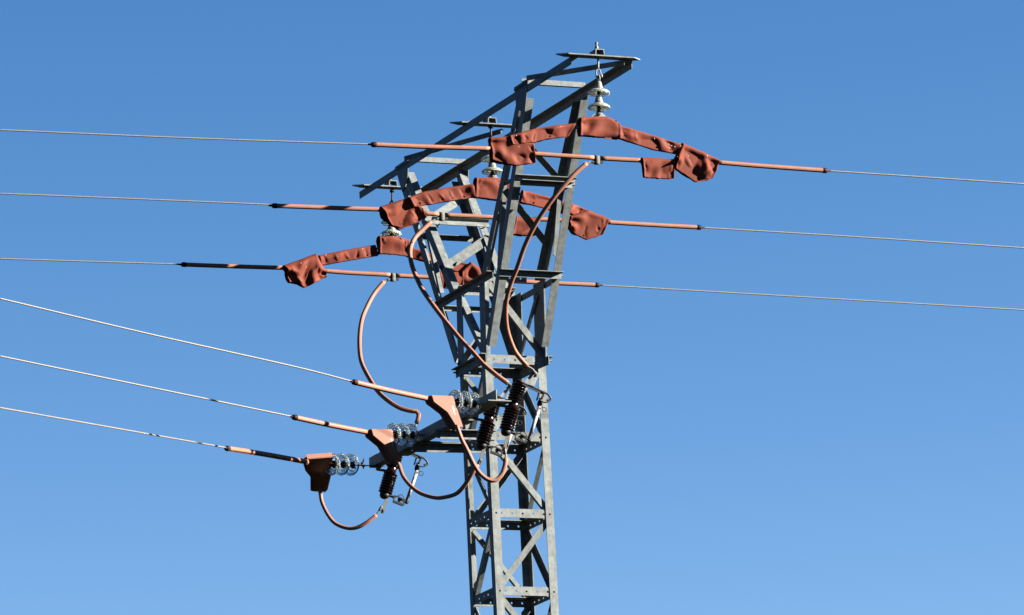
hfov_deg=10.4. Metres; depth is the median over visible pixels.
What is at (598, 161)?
wedge connector
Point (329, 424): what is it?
tap wire
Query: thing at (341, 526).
jumper cable
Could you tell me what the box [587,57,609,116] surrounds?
suspension insulator
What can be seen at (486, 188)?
rubber cover
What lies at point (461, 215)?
conductor
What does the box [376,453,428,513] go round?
fuse cutout
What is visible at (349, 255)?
rubber cover
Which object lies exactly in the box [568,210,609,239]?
rubber cover
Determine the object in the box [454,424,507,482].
jumper cable
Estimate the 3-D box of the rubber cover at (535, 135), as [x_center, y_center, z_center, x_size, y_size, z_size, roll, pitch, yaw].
[0.334,-1.934,62.672,0.818,0.293,0.131,3,-14,-23]
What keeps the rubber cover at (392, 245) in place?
hanging from the suspension insulator at (390, 231)
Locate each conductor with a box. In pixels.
[0,129,1023,184]
[0,193,1023,248]
[0,258,1023,310]
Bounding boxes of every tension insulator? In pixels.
[324,453,384,475]
[386,423,423,445]
[448,390,480,414]
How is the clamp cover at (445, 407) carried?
attached to the tension insulator at (467, 403)
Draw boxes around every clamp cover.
[303,453,332,491]
[365,429,399,464]
[425,395,462,430]
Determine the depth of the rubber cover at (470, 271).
68.92 m
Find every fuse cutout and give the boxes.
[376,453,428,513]
[472,385,526,464]
[496,372,551,450]
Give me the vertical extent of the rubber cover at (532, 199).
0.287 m
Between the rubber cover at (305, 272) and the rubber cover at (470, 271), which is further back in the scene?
the rubber cover at (470, 271)
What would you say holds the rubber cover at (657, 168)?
attached to the conductor at (576, 156)
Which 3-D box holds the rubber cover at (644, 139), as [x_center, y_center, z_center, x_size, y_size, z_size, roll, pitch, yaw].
[1.539,-1.888,63.199,0.774,0.314,0.096,3,-14,-23]
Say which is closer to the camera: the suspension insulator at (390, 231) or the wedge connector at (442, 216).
the wedge connector at (442, 216)
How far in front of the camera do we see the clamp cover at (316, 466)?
66.25 m
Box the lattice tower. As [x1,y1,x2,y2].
[352,42,639,614]
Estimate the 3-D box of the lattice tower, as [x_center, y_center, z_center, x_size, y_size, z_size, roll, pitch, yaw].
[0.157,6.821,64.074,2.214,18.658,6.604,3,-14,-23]
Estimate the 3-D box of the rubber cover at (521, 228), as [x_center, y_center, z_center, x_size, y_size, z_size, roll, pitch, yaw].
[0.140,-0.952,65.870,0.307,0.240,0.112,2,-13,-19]
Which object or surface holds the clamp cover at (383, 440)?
attached to the tension insulator at (407, 434)
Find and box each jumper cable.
[318,489,382,529]
[357,277,420,425]
[395,458,480,499]
[408,217,511,386]
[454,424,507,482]
[503,160,594,373]
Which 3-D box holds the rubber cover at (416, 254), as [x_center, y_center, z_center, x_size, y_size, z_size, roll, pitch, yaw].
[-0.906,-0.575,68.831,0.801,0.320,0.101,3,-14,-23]
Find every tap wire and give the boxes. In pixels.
[0,298,430,401]
[0,355,369,434]
[0,407,308,463]
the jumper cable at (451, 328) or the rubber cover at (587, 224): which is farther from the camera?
the rubber cover at (587, 224)
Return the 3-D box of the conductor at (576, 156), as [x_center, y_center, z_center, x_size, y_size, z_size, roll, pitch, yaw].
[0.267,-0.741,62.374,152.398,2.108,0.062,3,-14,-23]
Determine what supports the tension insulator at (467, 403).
attached to the lattice tower
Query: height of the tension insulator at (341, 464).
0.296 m
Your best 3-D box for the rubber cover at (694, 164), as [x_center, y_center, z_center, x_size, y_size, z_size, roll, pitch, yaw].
[2.074,-1.628,63.377,0.570,0.448,0.242,5,-15,-30]
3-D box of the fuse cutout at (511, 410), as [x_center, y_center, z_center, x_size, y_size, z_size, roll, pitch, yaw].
[0.146,1.173,63.133,0.638,0.943,0.192,3,-14,-23]
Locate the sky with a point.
(712, 453)
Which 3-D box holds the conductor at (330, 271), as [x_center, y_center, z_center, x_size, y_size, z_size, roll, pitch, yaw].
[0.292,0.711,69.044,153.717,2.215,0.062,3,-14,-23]
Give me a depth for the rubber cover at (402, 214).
65.29 m
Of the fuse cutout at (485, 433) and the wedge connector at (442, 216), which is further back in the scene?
the wedge connector at (442, 216)
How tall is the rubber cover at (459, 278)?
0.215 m
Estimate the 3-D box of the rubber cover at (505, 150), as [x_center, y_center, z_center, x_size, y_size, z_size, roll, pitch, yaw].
[-0.004,-1.736,62.519,0.539,0.336,0.160,3,-14,-23]
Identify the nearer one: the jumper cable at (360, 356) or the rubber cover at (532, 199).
the rubber cover at (532, 199)
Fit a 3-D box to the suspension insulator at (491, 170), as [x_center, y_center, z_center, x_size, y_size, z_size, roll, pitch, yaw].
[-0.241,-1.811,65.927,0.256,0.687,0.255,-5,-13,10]
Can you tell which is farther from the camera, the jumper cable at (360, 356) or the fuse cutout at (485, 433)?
the jumper cable at (360, 356)
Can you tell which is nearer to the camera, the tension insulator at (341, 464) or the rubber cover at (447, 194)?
the rubber cover at (447, 194)
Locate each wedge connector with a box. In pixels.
[389,273,398,281]
[438,212,447,220]
[593,155,602,164]
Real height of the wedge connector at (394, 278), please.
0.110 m
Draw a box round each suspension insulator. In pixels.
[381,189,401,236]
[481,125,502,177]
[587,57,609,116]
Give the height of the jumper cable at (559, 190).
2.245 m
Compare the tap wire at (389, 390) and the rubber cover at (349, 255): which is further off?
the rubber cover at (349, 255)
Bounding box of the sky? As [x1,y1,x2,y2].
[0,0,1023,614]
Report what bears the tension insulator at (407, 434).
attached to the lattice tower
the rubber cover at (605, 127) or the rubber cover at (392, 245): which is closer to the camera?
the rubber cover at (605, 127)
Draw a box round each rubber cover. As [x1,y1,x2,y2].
[283,254,326,287]
[318,245,378,264]
[376,236,408,256]
[379,198,426,229]
[407,184,475,206]
[407,248,467,271]
[440,271,463,288]
[460,262,480,291]
[473,177,509,201]
[488,136,535,165]
[508,123,575,143]
[513,216,535,236]
[519,190,585,214]
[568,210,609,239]
[577,116,620,139]
[617,126,681,154]
[641,158,675,179]
[674,143,720,181]
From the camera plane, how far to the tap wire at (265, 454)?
64.32 m
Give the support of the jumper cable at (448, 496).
hanging from the clamp cover at (383, 440)

